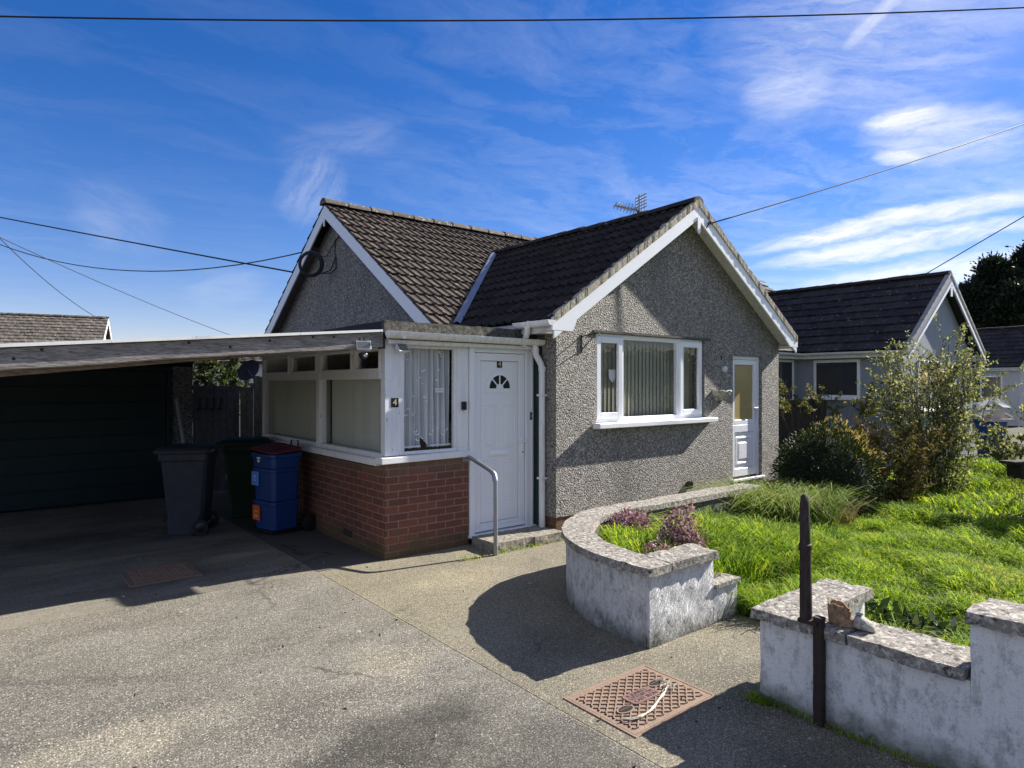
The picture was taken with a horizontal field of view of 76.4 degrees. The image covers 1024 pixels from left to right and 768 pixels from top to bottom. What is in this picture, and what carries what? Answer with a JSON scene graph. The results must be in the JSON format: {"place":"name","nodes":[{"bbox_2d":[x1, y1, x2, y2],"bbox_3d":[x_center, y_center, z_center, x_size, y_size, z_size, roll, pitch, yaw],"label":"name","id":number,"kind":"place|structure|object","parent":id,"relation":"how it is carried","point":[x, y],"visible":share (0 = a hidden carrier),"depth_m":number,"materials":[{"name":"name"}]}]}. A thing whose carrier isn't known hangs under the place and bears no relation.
{"place":"outdoors","nodes":[
{"label":"outdoors","id":0,"kind":"place"},
{"bbox_2d":[0,362,192,511],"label":"garage","id":1,"kind":"structure","parent":0,"point":[82,437],"depth_m":9.38,"materials":[{"name":"concrete"}]},
{"bbox_2d":[0,370,165,511],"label":"garage door","id":2,"kind":"structure","parent":1,"relation":"in","point":[82,436],"depth_m":9.31,"materials":[{"name":"paint"}]},
{"bbox_2d":[193,386,240,490],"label":"timber gate","id":3,"kind":"structure","parent":1,"relation":"attached to","point":[214,415],"depth_m":10.44,"materials":[{"name":"brown wood"}]},
{"bbox_2d":[0,237,228,334],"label":"overhead cable","id":4,"kind":"object","parent":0,"point":[109,286],"visible":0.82,"depth_m":23.25,"materials":[{"name":"black rubber"}]},
{"bbox_2d":[0,496,314,630],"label":"carport floor","id":5,"kind":"structure","parent":0,"point":[56,563],"depth_m":6.49,"materials":[{"name":"concrete"}]},
{"bbox_2d":[119,561,202,586],"bbox_3d":[-3.245,1.755,6.005,0.584,0.031,0.584,0,0,-39],"label":"drain cover","id":6,"kind":"object","parent":5,"relation":"on","point":[156,574],"visible":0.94,"depth_m":5.97,"materials":[{"name":"orange metal"}]},
{"bbox_2d":[152,443,223,536],"bbox_3d":[-3.813,1.232,7.671,0.686,1.035,0.570,0,0,-11],"label":"wheelie bin","id":7,"kind":"object","parent":5,"relation":"on","point":[188,471],"visible":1,"depth_m":7.46,"materials":[{"name":"grey plastic"}]},
{"bbox_2d":[0,572,657,767],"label":"driveway","id":8,"kind":"structure","parent":0,"point":[401,691],"depth_m":3.65,"materials":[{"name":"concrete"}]},
{"bbox_2d":[0,516,661,767],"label":"path joint","id":9,"kind":"object","parent":8,"relation":"on","point":[437,641],"visible":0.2,"depth_m":4.27,"materials":[{"name":"grey concrete"}]},
{"bbox_2d":[211,490,471,571],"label":"side path","id":10,"kind":"structure","parent":0,"point":[315,549],"depth_m":7.09,"materials":[{"name":"concrete"}]},
{"bbox_2d":[175,398,185,442],"bbox_3d":[-5.010,0.990,9.952,0.428,1.533,0.030,0,0,28],"label":"plank","id":11,"kind":"object","parent":10,"relation":"on","point":[179,417],"visible":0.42,"depth_m":9.98,"materials":[{"name":"paint"}]},
{"bbox_2d":[236,402,238,436],"bbox_3d":[-4.442,1.025,10.566,0.141,1.452,0.017,0,0,37],"label":"cane","id":12,"kind":"object","parent":10,"relation":"on","point":[237,419],"visible":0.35,"depth_m":10.59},
{"bbox_2d":[215,436,272,518],"bbox_3d":[-3.546,1.232,8.644,0.685,1.035,0.570,0,0,-17],"label":"wheelie bin","id":13,"kind":"object","parent":10,"relation":"on","point":[238,458],"visible":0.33,"depth_m":8.42,"materials":[{"name":"green plastic"}]},
{"bbox_2d":[240,376,261,436],"bbox_3d":[-3.913,0.807,11.128,1.400,1.885,0.050,0,0,-39],"label":"fence panel","id":14,"kind":"object","parent":10,"relation":"on","point":[250,412],"visible":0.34,"depth_m":10.79,"materials":[{"name":"brown wood"}]},
{"bbox_2d":[237,360,258,388],"bbox_3d":[-4.383,-0.162,10.811,0.243,0.473,0.399,0,0,2],"label":"satellite dish","id":15,"kind":"object","parent":14,"relation":"attached to","point":[248,370],"visible":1,"depth_m":10.83,"materials":[{"name":"grey metal"}]},
{"bbox_2d":[253,440,315,532],"bbox_3d":[-2.704,1.212,7.749,0.494,1.075,0.580,0,0,37],"label":"box trolley","id":16,"kind":"object","parent":10,"relation":"on","point":[308,522],"visible":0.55,"depth_m":7.72,"materials":[{"name":"black metal"}]},
{"bbox_2d":[253,498,299,530],"bbox_3d":[-2.773,1.515,7.657,0.430,0.330,0.389,0,0,37],"label":"recycling box","id":17,"kind":"object","parent":16,"relation":"on","point":[275,516],"visible":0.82,"depth_m":7.53,"materials":[{"name":"blue plastic"}]},
{"bbox_2d":[251,466,299,501],"bbox_3d":[-2.773,1.161,7.657,0.440,0.375,0.400,0,0,37],"label":"recycling box","id":18,"kind":"object","parent":17,"relation":"on","point":[274,485],"visible":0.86,"depth_m":7.52,"materials":[{"name":"blue plastic"}]},
{"bbox_2d":[251,442,301,468],"bbox_3d":[-2.770,0.840,7.661,0.486,0.262,0.426,0,0,37],"label":"recycling box","id":19,"kind":"object","parent":18,"relation":"on","point":[278,455],"visible":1,"depth_m":7.53,"materials":[{"name":"blue plastic"}]},
{"bbox_2d":[262,320,546,559],"bbox_3d":[-1.570,0.569,8.479,2.185,2.402,3.975,0,0,-39],"label":"porch","id":20,"kind":"object","parent":10,"relation":"on","point":[337,413],"visible":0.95,"depth_m":7.11,"materials":[{"name":"red brick"}]},
{"bbox_2d":[0,329,384,376],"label":"carport","id":21,"kind":"object","parent":20,"relation":"attached to","point":[16,359],"visible":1,"depth_m":5.17,"materials":[{"name":"grey wood"}]},
{"bbox_2d":[356,337,370,359],"bbox_3d":[-1.423,-0.364,6.227,0.137,0.268,0.142,0,0,-19],"label":"camera light","id":22,"kind":"object","parent":21,"relation":"attached to","point":[363,347],"visible":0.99,"depth_m":6.18,"materials":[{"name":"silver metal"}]},
{"bbox_2d":[262,348,387,456],"bbox_3d":[-2.372,0.150,7.976,0.199,1.200,3.650,0,0,-39],"label":"side window","id":23,"kind":"structure","parent":20,"relation":"in","point":[301,398],"depth_m":7.72,"materials":[{"name":"white paint"}]},
{"bbox_2d":[395,343,408,353],"bbox_3d":[-1.119,-0.355,6.494,0.140,0.101,0.137,0,0,37],"label":"security light","id":24,"kind":"object","parent":20,"relation":"attached to","point":[401,348],"visible":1,"depth_m":6.45,"materials":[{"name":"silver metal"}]},
{"bbox_2d":[402,344,467,454],"bbox_3d":[-0.848,0.135,6.905,0.820,1.170,0.185,0,0,-39],"label":"front window","id":25,"kind":"structure","parent":20,"relation":"in","point":[425,368],"depth_m":6.95,"materials":[{"name":"white paint"}]},
{"bbox_2d":[468,347,535,538],"bbox_3d":[-0.118,0.615,7.394,0.950,2.130,0.140,0,0,-39],"label":"front door","id":26,"kind":"structure","parent":20,"relation":"in","point":[500,394],"depth_m":7.40,"materials":[{"name":"white plastic"}]},
{"bbox_2d":[0,7,1023,21],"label":"overhead cable","id":27,"kind":"object","parent":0,"point":[495,20],"visible":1,"depth_m":8.34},
{"bbox_2d":[0,0,1023,338],"label":"sky","id":28,"kind":"structure","parent":0,"point":[219,139],"materials":[{"name":"blue"}]},
{"bbox_2d":[5,426,1022,620],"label":"ground","id":29,"kind":"structure","parent":0,"point":[1013,427],"depth_m":10.90,"materials":[{"name":"soil"}]},
{"bbox_2d":[0,312,111,343],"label":"house","id":30,"kind":"structure","parent":29,"relation":"on","point":[22,327],"depth_m":28.88,"materials":[{"name":"tile"}]},
{"bbox_2d":[0,238,107,323],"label":"overhead cable","id":31,"kind":"object","parent":30,"relation":"attached to","point":[46,281],"visible":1,"depth_m":23.34,"materials":[{"name":"black rubber"}]},
{"bbox_2d":[193,357,249,415],"bbox_3d":[-6.542,0.375,13.792,2.031,2.760,1.795,0,0,-39],"label":"garden shrub","id":32,"kind":"object","parent":29,"relation":"on","point":[201,376],"visible":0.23,"depth_m":13.66,"materials":[{"name":"green plant"}]},
{"bbox_2d":[193,356,261,436],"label":"outbuilding","id":33,"kind":"structure","parent":29,"relation":"on","point":[245,359],"depth_m":20.98,"materials":[{"name":"tile"}]},
{"bbox_2d":[258,196,797,530],"bbox_3d":[-0.088,-0.706,12.326,6.475,4.912,8.994,0,0,-39],"label":"bungalow","id":34,"kind":"object","parent":29,"relation":"on","point":[674,306],"visible":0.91,"depth_m":9.03,"materials":[{"name":"grey stone"}]},
{"bbox_2d":[0,217,302,274],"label":"overhead cable","id":35,"kind":"object","parent":34,"relation":"attached to","point":[152,246],"visible":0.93,"depth_m":13.79,"materials":[{"name":"black rubber"}]},
{"bbox_2d":[0,244,313,271],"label":"overhead cable","id":36,"kind":"object","parent":34,"relation":"attached to","point":[162,271],"visible":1,"depth_m":13.35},
{"bbox_2d":[298,235,339,276],"bbox_3d":[-3.264,-2.186,11.238,0.740,0.742,0.420,0,0,3],"label":"cable coil","id":37,"kind":"object","parent":34,"relation":"hanging from","point":[321,261],"visible":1,"depth_m":11.05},
{"bbox_2d":[581,333,600,352],"bbox_3d":[0.915,-0.480,7.557,0.019,0.221,0.296,0,0,-43],"label":"basket bracket","id":38,"kind":"object","parent":34,"relation":"attached to","point":[588,341],"visible":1,"depth_m":7.60,"materials":[{"name":"black metal"}]},
{"bbox_2d":[613,193,646,213],"bbox_3d":[2.038,-2.340,11.383,0.545,1.980,0.321,0,0,-21],"label":"tv aerial","id":39,"kind":"object","parent":34,"relation":"on","point":[625,207],"visible":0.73,"depth_m":11.39,"materials":[{"name":"grey metal"}]},
{"bbox_2d":[593,330,717,428],"bbox_3d":[1.889,-0.055,8.571,2.420,1.181,0.299,0,0,-39],"label":"window","id":40,"kind":"structure","parent":34,"relation":"in","point":[618,357],"depth_m":8.62,"materials":[{"name":"white plastic"}]},
{"bbox_2d":[712,390,731,400],"bbox_3d":[3.062,0.164,9.386,0.404,0.165,0.157,0,0,-39],"label":"wall planter","id":41,"kind":"object","parent":34,"relation":"attached to","point":[722,395],"visible":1,"depth_m":9.32,"materials":[{"name":"stone"}]},
{"bbox_2d":[732,356,764,481],"bbox_3d":[3.564,0.514,9.937,0.865,1.882,0.160,0,0,-39],"label":"side door","id":42,"kind":"structure","parent":34,"relation":"in","point":[745,368],"depth_m":10.00,"materials":[{"name":"white plastic"}]},
{"bbox_2d":[711,123,1023,223],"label":"overhead cable","id":43,"kind":"object","parent":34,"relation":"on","point":[858,178],"visible":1,"depth_m":10.35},
{"bbox_2d":[757,270,986,466],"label":"neighbour house","id":44,"kind":"structure","parent":29,"relation":"on","point":[843,331],"depth_m":14.52,"materials":[{"name":"grey tile"}]},
{"bbox_2d":[779,359,793,399],"bbox_3d":[5.682,-0.050,14.194,1.980,1.000,0.120,0,0,-39],"label":"window","id":45,"kind":"structure","parent":44,"relation":"in","point":[786,367],"depth_m":14.63,"materials":[{"name":"white plastic"}]},
{"bbox_2d":[810,359,860,400],"bbox_3d":[7.087,-0.090,14.237,0.120,0.880,1.100,0,0,-39],"label":"window","id":46,"kind":"structure","parent":44,"relation":"in","point":[836,376],"depth_m":14.23,"materials":[{"name":"white plastic"}]},
{"bbox_2d":[917,360,955,411],"bbox_3d":[9.471,0.050,14.453,2.400,1.100,0.120,0,0,-39],"label":"window","id":47,"kind":"structure","parent":44,"relation":"in","point":[924,372],"depth_m":14.11,"materials":[{"name":"white plastic"}]},
{"bbox_2d":[927,216,1023,272],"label":"overhead cable","id":48,"kind":"object","parent":44,"relation":"attached to","point":[976,244],"visible":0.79,"depth_m":17.50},
{"bbox_2d":[958,278,1008,328],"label":"conifer tree","id":49,"kind":"object","parent":29,"relation":"on","point":[974,295],"visible":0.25,"depth_m":42.94,"materials":[{"name":"green plant"}]},
{"bbox_2d":[964,250,1023,326],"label":"conifer tree","id":50,"kind":"object","parent":29,"relation":"on","point":[993,270],"visible":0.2,"depth_m":44.27,"materials":[{"name":"green plant"}]},
{"bbox_2d":[972,325,1023,425],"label":"house","id":51,"kind":"structure","parent":29,"relation":"on","point":[1005,345],"depth_m":27.75,"materials":[{"name":"painted render"},{"name":"grey tile"},{"name":"glass"}]},
{"bbox_2d":[972,376,1002,404],"bbox_3d":[20.288,0.275,28.077,0.120,1.250,1.600,0,0,-31],"label":"window","id":52,"kind":"structure","parent":51,"relation":"in","point":[987,391],"depth_m":27.86,"materials":[{"name":"white plastic"}]},
{"bbox_2d":[977,276,1023,327],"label":"conifer tree","id":53,"kind":"object","parent":29,"relation":"on","point":[1008,301],"visible":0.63,"depth_m":42.18,"materials":[{"name":"green plant"}]},
{"bbox_2d":[318,539,930,767],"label":"path","id":54,"kind":"structure","parent":0,"point":[523,624],"depth_m":4.26,"materials":[{"name":"concrete"}]},
{"bbox_2d":[462,455,497,555],"bbox_3d":[-0.332,1.250,6.843,0.085,1.000,0.555,0,0,-39],"label":"handrail","id":55,"kind":"object","parent":54,"relation":"on","point":[495,481],"visible":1,"depth_m":6.64,"materials":[{"name":"grey metal"}]},
{"bbox_2d":[472,525,562,552],"bbox_3d":[0.072,1.697,7.151,0.953,0.116,0.445,0,0,-39],"label":"door step","id":56,"kind":"object","parent":54,"relation":"on","point":[535,535],"depth_m":7.02,"materials":[{"name":"concrete"}]},
{"bbox_2d":[563,664,716,737],"bbox_3d":[0.717,1.752,3.632,0.694,0.036,0.524,0,0,-39],"label":"manhole cover","id":57,"kind":"object","parent":54,"relation":"on","point":[611,701],"visible":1,"depth_m":3.59,"materials":[{"name":"orange metal"}]},
{"bbox_2d":[621,678,679,719],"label":"dry grass","id":58,"kind":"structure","parent":57,"relation":"on","point":[653,706],"depth_m":3.60,"materials":[{"name":"plant"}]},
{"bbox_2d":[561,483,761,648],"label":"garden wall","id":59,"kind":"structure","parent":54,"relation":"on","point":[655,598],"depth_m":4.65,"materials":[{"name":"paint"}]},
{"bbox_2d":[797,494,825,726],"bbox_3d":[1.563,1.156,3.372,0.111,1.166,0.126,0,0,-39],"label":"gate post","id":60,"kind":"object","parent":54,"relation":"on","point":[817,622],"visible":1,"depth_m":3.35,"materials":[{"name":"metal"}]},
{"bbox_2d":[750,578,1023,767],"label":"boundary wall","id":61,"kind":"structure","parent":54,"relation":"on","point":[928,700],"depth_m":3.05,"materials":[{"name":"paint"}]},
{"bbox_2d":[828,599,853,628],"bbox_3d":[1.723,1.189,3.361,0.167,0.121,0.103,0,0,23],"label":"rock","id":62,"kind":"object","parent":61,"relation":"on","point":[839,613],"visible":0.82,"depth_m":3.33,"materials":[{"name":"stone"}]},
{"bbox_2d":[853,612,875,632],"bbox_3d":[1.781,1.204,3.289,0.097,0.077,0.084,0,0,36],"label":"stone shoe","id":63,"kind":"object","parent":61,"relation":"on","point":[861,622],"visible":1,"depth_m":3.27,"materials":[{"name":"white stone"}]},
{"bbox_2d":[461,428,1023,767],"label":"lawn","id":64,"kind":"structure","parent":0,"point":[1021,431],"depth_m":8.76,"materials":[{"name":"plant"}]},
{"bbox_2d":[604,507,656,537],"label":"flower clump","id":65,"kind":"object","parent":64,"relation":"on","point":[629,521],"visible":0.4,"depth_m":5.96,"materials":[{"name":"pink plant"}]},
{"bbox_2d":[635,537,674,554],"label":"flower clump","id":66,"kind":"object","parent":64,"relation":"on","point":[654,546],"visible":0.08,"depth_m":4.95,"materials":[{"name":"pink plant"}]},
{"bbox_2d":[645,501,711,547],"bbox_3d":[1.246,1.286,5.330,0.749,0.674,0.624,0,0,16],"label":"flower clump","id":67,"kind":"object","parent":64,"relation":"on","point":[678,526],"visible":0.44,"depth_m":5.29,"materials":[{"name":"pink plant"}]},
{"bbox_2d":[672,472,886,529],"bbox_3d":[3.163,1.461,7.743,2.939,0.578,2.608,0,0,-39],"label":"grass clump","id":68,"kind":"object","parent":64,"relation":"on","point":[774,500],"visible":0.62,"depth_m":7.36,"materials":[{"name":"green plant"}]},
{"bbox_2d":[779,397,825,468],"bbox_3d":[5.445,0.998,12.872,3.150,1.445,0.080,0,0,-39],"label":"dark fence","id":69,"kind":"object","parent":64,"relation":"on","point":[802,419],"visible":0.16,"depth_m":13.08,"materials":[{"name":"brown wood"}]},
{"bbox_2d":[779,378,864,465],"bbox_3d":[5.474,0.792,12.648,2.297,1.923,2.133,0,0,1],"label":"climbing shrub","id":70,"kind":"object","parent":64,"relation":"on","point":[787,400],"visible":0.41,"depth_m":12.28,"materials":[{"name":"green plant"}]},
{"bbox_2d":[769,415,893,514],"bbox_3d":[4.187,1.080,8.684,1.520,1.400,1.443,0,0,6],"label":"round shrub","id":71,"kind":"object","parent":64,"relation":"on","point":[818,457],"visible":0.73,"depth_m":8.36,"materials":[{"name":"green plant"}]},
{"bbox_2d":[795,381,885,450],"bbox_3d":[6.672,0.839,13.148,1.578,1.829,2.037,0,0,29],"label":"climbing shrub","id":72,"kind":"object","parent":64,"relation":"on","point":[864,410],"visible":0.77,"depth_m":12.74,"materials":[{"name":"green plant"}]},
{"bbox_2d":[823,494,875,524],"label":"dry clump","id":73,"kind":"object","parent":64,"relation":"on","point":[845,519],"visible":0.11,"depth_m":7.87,"materials":[{"name":"beige plant"}]},
{"bbox_2d":[865,596,912,625],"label":"lawn weed","id":74,"kind":"object","parent":64,"relation":"on","point":[896,609],"visible":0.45,"depth_m":4.57,"materials":[{"name":"green plant"}]},
{"bbox_2d":[874,604,927,632],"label":"lawn weed","id":75,"kind":"object","parent":64,"relation":"on","point":[905,614],"visible":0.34,"depth_m":4.43,"materials":[{"name":"green plant"}]},
{"bbox_2d":[850,410,955,504],"bbox_3d":[5.535,1.089,9.454,1.426,1.404,1.487,0,0,-18],"label":"brown shrub","id":76,"kind":"object","parent":64,"relation":"on","point":[910,460],"visible":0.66,"depth_m":9.20,"materials":[{"name":"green plant"}]},
{"bbox_2d":[900,608,958,641],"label":"lawn weed","id":77,"kind":"object","parent":64,"relation":"on","point":[935,625],"visible":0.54,"depth_m":4.29,"materials":[{"name":"green plant"}]},
{"bbox_2d":[856,313,1020,492],"bbox_3d":[6.774,0.338,10.588,1.982,2.861,2.034,0,0,-6],"label":"loose shrub","id":78,"kind":"object","parent":64,"relation":"on","point":[949,413],"visible":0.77,"depth_m":10.23,"materials":[{"name":"green plant"}]},
{"bbox_2d":[972,416,1009,457],"bbox_3d":[11.050,1.232,15.036,0.686,1.035,0.570,0,0,-29],"label":"wheelie bin","id":79,"kind":"object","parent":64,"relation":"on","point":[984,429],"visible":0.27,"depth_m":14.94,"materials":[{"name":"blue plastic"}]},
{"bbox_2d":[966,422,1023,467],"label":"twiggy shrub","id":80,"kind":"object","parent":64,"relation":"on","point":[1009,447],"visible":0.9,"depth_m":12.65,"materials":[{"name":"green plant"}]},
{"bbox_2d":[975,397,1014,461],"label":"bird house","id":81,"kind":"structure","parent":64,"relation":"on","point":[998,415],"depth_m":13.90,"materials":[{"name":"white wood"}]},
{"bbox_2d":[995,364,1023,427],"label":"twiggy shrub","id":82,"kind":"object","parent":64,"relation":"on","point":[1020,417],"visible":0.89,"depth_m":11.50,"materials":[{"name":"green plant"}]},
{"bbox_2d":[999,459,1023,481],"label":"bench","id":83,"kind":"object","parent":64,"relation":"on","point":[1015,469],"visible":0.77,"depth_m":11.51,"materials":[{"name":"stone"}]},
{"bbox_2d":[1005,239,1023,273],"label":"conifer tree","id":84,"kind":"object","parent":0,"point":[1018,254],"visible":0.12,"depth_m":45.77,"materials":[{"name":"green plant"}]}
]}

